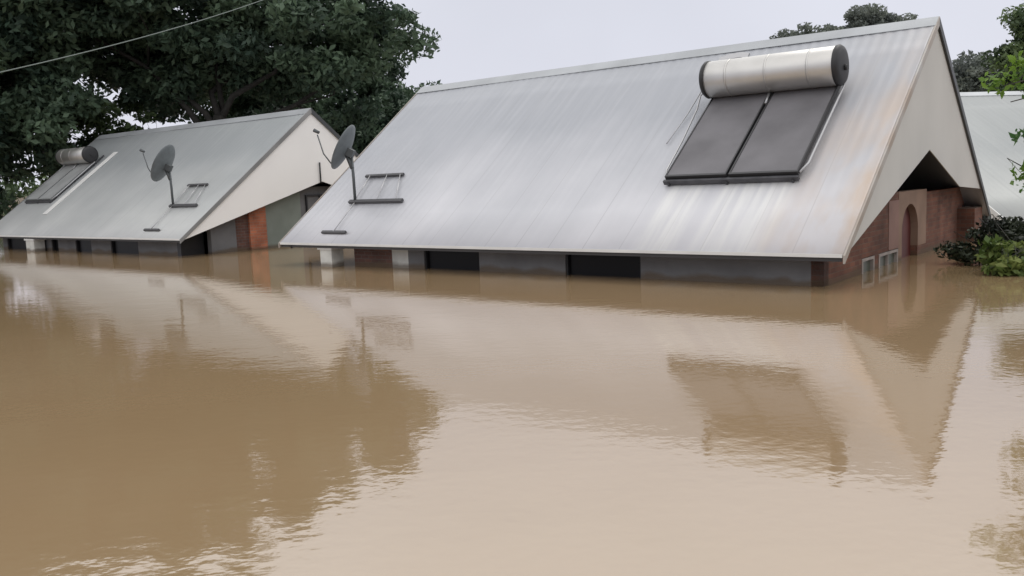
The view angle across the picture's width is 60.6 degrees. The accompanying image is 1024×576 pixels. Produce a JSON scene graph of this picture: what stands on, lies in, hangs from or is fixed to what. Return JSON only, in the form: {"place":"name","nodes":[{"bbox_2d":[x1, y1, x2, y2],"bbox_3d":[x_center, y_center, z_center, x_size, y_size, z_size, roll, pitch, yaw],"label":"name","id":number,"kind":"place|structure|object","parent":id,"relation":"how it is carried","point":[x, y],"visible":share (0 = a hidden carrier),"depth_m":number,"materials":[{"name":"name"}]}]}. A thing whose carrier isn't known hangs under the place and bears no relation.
{"place":"outdoors","nodes":[
{"label":"outdoors","id":0,"kind":"place"},
{"bbox_2d":[3,195,26,215],"bbox_3d":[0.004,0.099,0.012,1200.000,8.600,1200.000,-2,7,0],"label":"ground","id":1,"kind":"structure","parent":0,"point":[20,199],"depth_m":135.83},
{"bbox_2d":[0,168,48,214],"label":"distant wood","id":2,"kind":"object","parent":1,"relation":"on","point":[14,187],"depth_m":81.56,"materials":[{"name":"green plant"}]},
{"bbox_2d":[0,0,126,218],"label":"broadleaf tree","id":3,"kind":"object","parent":1,"relation":"on","point":[41,106],"visible":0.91,"depth_m":35.82,"materials":[{"name":"green plant"}]},
{"bbox_2d":[35,92,165,182],"bbox_3d":[-17.989,-4.545,41.062,9.529,9.238,5.645,-2,7,0],"label":"understorey tree","id":4,"kind":"object","parent":1,"relation":"on","point":[99,123],"visible":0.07,"depth_m":39.76,"materials":[{"name":"green plant"}]},
{"bbox_2d":[0,108,358,255],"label":"flooded house","id":5,"kind":"structure","parent":1,"relation":"on","point":[270,179],"depth_m":28.00,"materials":[{"name":"metal"}]},
{"bbox_2d":[8,238,25,248],"bbox_3d":[-18.156,-1.317,32.435,2.014,1.250,0.070,3,9,39],"label":"window","id":6,"kind":"structure","parent":5,"relation":"in","point":[13,243],"depth_m":32.68,"materials":[{"name":"black glass"}]},
{"bbox_2d":[52,239,58,250],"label":"window","id":7,"kind":"structure","parent":5,"relation":"in","point":[55,242],"depth_m":30.67,"materials":[{"name":"black glass"}]},
{"bbox_2d":[25,146,103,203],"bbox_3d":[-17.457,-4.428,33.608,2.756,0.730,2.798,3,47,39],"label":"solar water heater","id":8,"kind":"object","parent":5,"relation":"on","point":[78,163],"visible":1,"depth_m":33.42,"materials":[{"name":"grey"}]},
{"bbox_2d":[76,240,91,251],"bbox_3d":[-14.230,-1.087,29.285,1.094,1.250,0.070,3,9,39],"label":"window","id":9,"kind":"structure","parent":5,"relation":"in","point":[82,245],"depth_m":29.36,"materials":[{"name":"black glass"}]},
{"bbox_2d":[111,241,138,253],"bbox_3d":[-12.117,-0.962,27.583,1.704,1.250,0.070,3,9,39],"label":"window","id":10,"kind":"structure","parent":5,"relation":"in","point":[131,247],"depth_m":27.63,"materials":[{"name":"black glass"}]},
{"bbox_2d":[139,145,208,230],"bbox_3d":[-10.134,-3.031,26.274,2.149,2.544,1.720,3,9,39],"label":"satellite dish","id":11,"kind":"object","parent":5,"relation":"on","point":[162,166],"visible":1,"depth_m":26.33,"materials":[{"name":"grey metal"}]},
{"bbox_2d":[305,194,322,211],"bbox_3d":[-6.293,-2.527,28.787,0.070,1.100,1.150,3,9,39],"label":"window","id":12,"kind":"structure","parent":5,"relation":"in","point":[306,201],"depth_m":28.32,"materials":[{"name":"black metal"}]},
{"bbox_2d":[3,0,440,130],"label":"broadleaf tree","id":13,"kind":"object","parent":1,"relation":"on","point":[314,49],"visible":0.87,"depth_m":38.05,"materials":[{"name":"green plant"}]},
{"bbox_2d":[137,74,441,129],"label":"broadleaf tree","id":14,"kind":"object","parent":1,"relation":"on","point":[244,104],"visible":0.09,"depth_m":47.77,"materials":[{"name":"green plant"}]},
{"bbox_2d":[317,88,412,154],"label":"understorey tree","id":15,"kind":"object","parent":1,"relation":"on","point":[363,139],"visible":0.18,"depth_m":45.24,"materials":[{"name":"green plant"}]},
{"bbox_2d":[278,16,990,286],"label":"flooded house","id":16,"kind":"structure","parent":1,"relation":"on","point":[559,171],"depth_m":17.21,"materials":[{"name":"metal"}]},
{"bbox_2d":[313,125,404,233],"bbox_3d":[-3.468,-2.566,20.417,2.441,2.500,1.730,3,9,39],"label":"satellite dish","id":17,"kind":"object","parent":16,"relation":"on","point":[343,151],"visible":1,"depth_m":20.54,"materials":[{"name":"grey metal"}]},
{"bbox_2d":[425,251,479,270],"bbox_3d":[-1.214,-0.256,18.292,1.554,1.250,0.070,3,9,39],"label":"window","id":18,"kind":"structure","parent":16,"relation":"in","point":[452,260],"depth_m":18.30,"materials":[{"name":"black glass"}]},
{"bbox_2d":[566,254,640,277],"bbox_3d":[1.683,-0.086,15.964,1.614,1.250,0.070,3,9,39],"label":"window","id":19,"kind":"structure","parent":16,"relation":"in","point":[589,265],"depth_m":15.95,"materials":[{"name":"black glass"}]},
{"bbox_2d":[663,44,848,185],"bbox_3d":[4.167,-3.192,15.785,3.132,0.829,3.180,3,46,39],"label":"solar water heater","id":20,"kind":"object","parent":16,"relation":"on","point":[762,118],"visible":1,"depth_m":15.66,"materials":[{"name":"metal"}]},
{"bbox_2d":[862,256,874,273],"bbox_3d":[6.102,0.036,15.089,0.070,1.132,0.665,3,9,39],"label":"window","id":21,"kind":"structure","parent":16,"relation":"in","point":[868,263],"depth_m":15.14,"materials":[{"name":"white glass"}]},
{"bbox_2d":[878,249,897,267],"bbox_3d":[6.844,-0.106,16.002,0.070,1.132,1.165,3,9,39],"label":"window","id":22,"kind":"structure","parent":16,"relation":"in","point":[885,258],"depth_m":15.95,"materials":[{"name":"white glass"}]},
{"bbox_2d":[902,208,910,257],"bbox_3d":[7.632,0.155,17.209,0.050,3.598,1.116,3,9,39],"label":"door","id":23,"kind":"structure","parent":16,"relation":"in","point":[906,226],"depth_m":17.24,"materials":[{"name":"brown wood"}]},
{"bbox_2d":[769,3,918,38],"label":"distant tree","id":24,"kind":"object","parent":1,"relation":"on","point":[864,15],"visible":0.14,"depth_m":42.84,"materials":[{"name":"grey plant"}]},
{"bbox_2d":[933,214,1023,265],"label":"drowned shrub","id":25,"kind":"object","parent":1,"relation":"on","point":[1013,229],"visible":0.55,"depth_m":15.28,"materials":[{"name":"green plant"}]},
{"bbox_2d":[952,50,1012,91],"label":"distant tree","id":26,"kind":"object","parent":1,"relation":"on","point":[968,71],"visible":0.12,"depth_m":50.02,"materials":[{"name":"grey plant"}]},
{"bbox_2d":[960,91,1023,229],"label":"flooded house","id":27,"kind":"structure","parent":1,"relation":"on","point":[993,119],"depth_m":25.53,"materials":[{"name":"metal"}]},
{"bbox_2d":[974,219,1023,275],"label":"floating shrub","id":28,"kind":"object","parent":1,"relation":"on","point":[1001,260],"visible":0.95,"depth_m":13.99,"materials":[{"name":"green plant"}]},
{"bbox_2d":[978,50,1023,192],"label":"leafy tree","id":29,"kind":"object","parent":1,"relation":"on","point":[996,82],"visible":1,"depth_m":9.81,"materials":[{"name":"green plant"}]},
{"bbox_2d":[979,3,1023,91],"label":"distant tree","id":30,"kind":"object","parent":1,"relation":"on","point":[1015,21],"visible":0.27,"depth_m":44.80,"materials":[{"name":"green plant"}]},
{"bbox_2d":[0,0,262,72],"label":"overhead cable","id":31,"kind":"object","parent":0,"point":[121,42],"visible":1,"depth_m":21.17,"materials":[{"name":"grey plastic"}]},
{"bbox_2d":[0,232,1023,575],"bbox_3d":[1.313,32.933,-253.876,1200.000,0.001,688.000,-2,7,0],"label":"water","id":32,"kind":"structure","parent":0,"point":[280,412],"depth_m":6.61,"materials":[{"name":"brown liquid"}]},
{"bbox_2d":[0,0,1023,192],"label":"sky","id":33,"kind":"structure","parent":0,"point":[480,39],"materials":[{"name":"white"}]}
]}

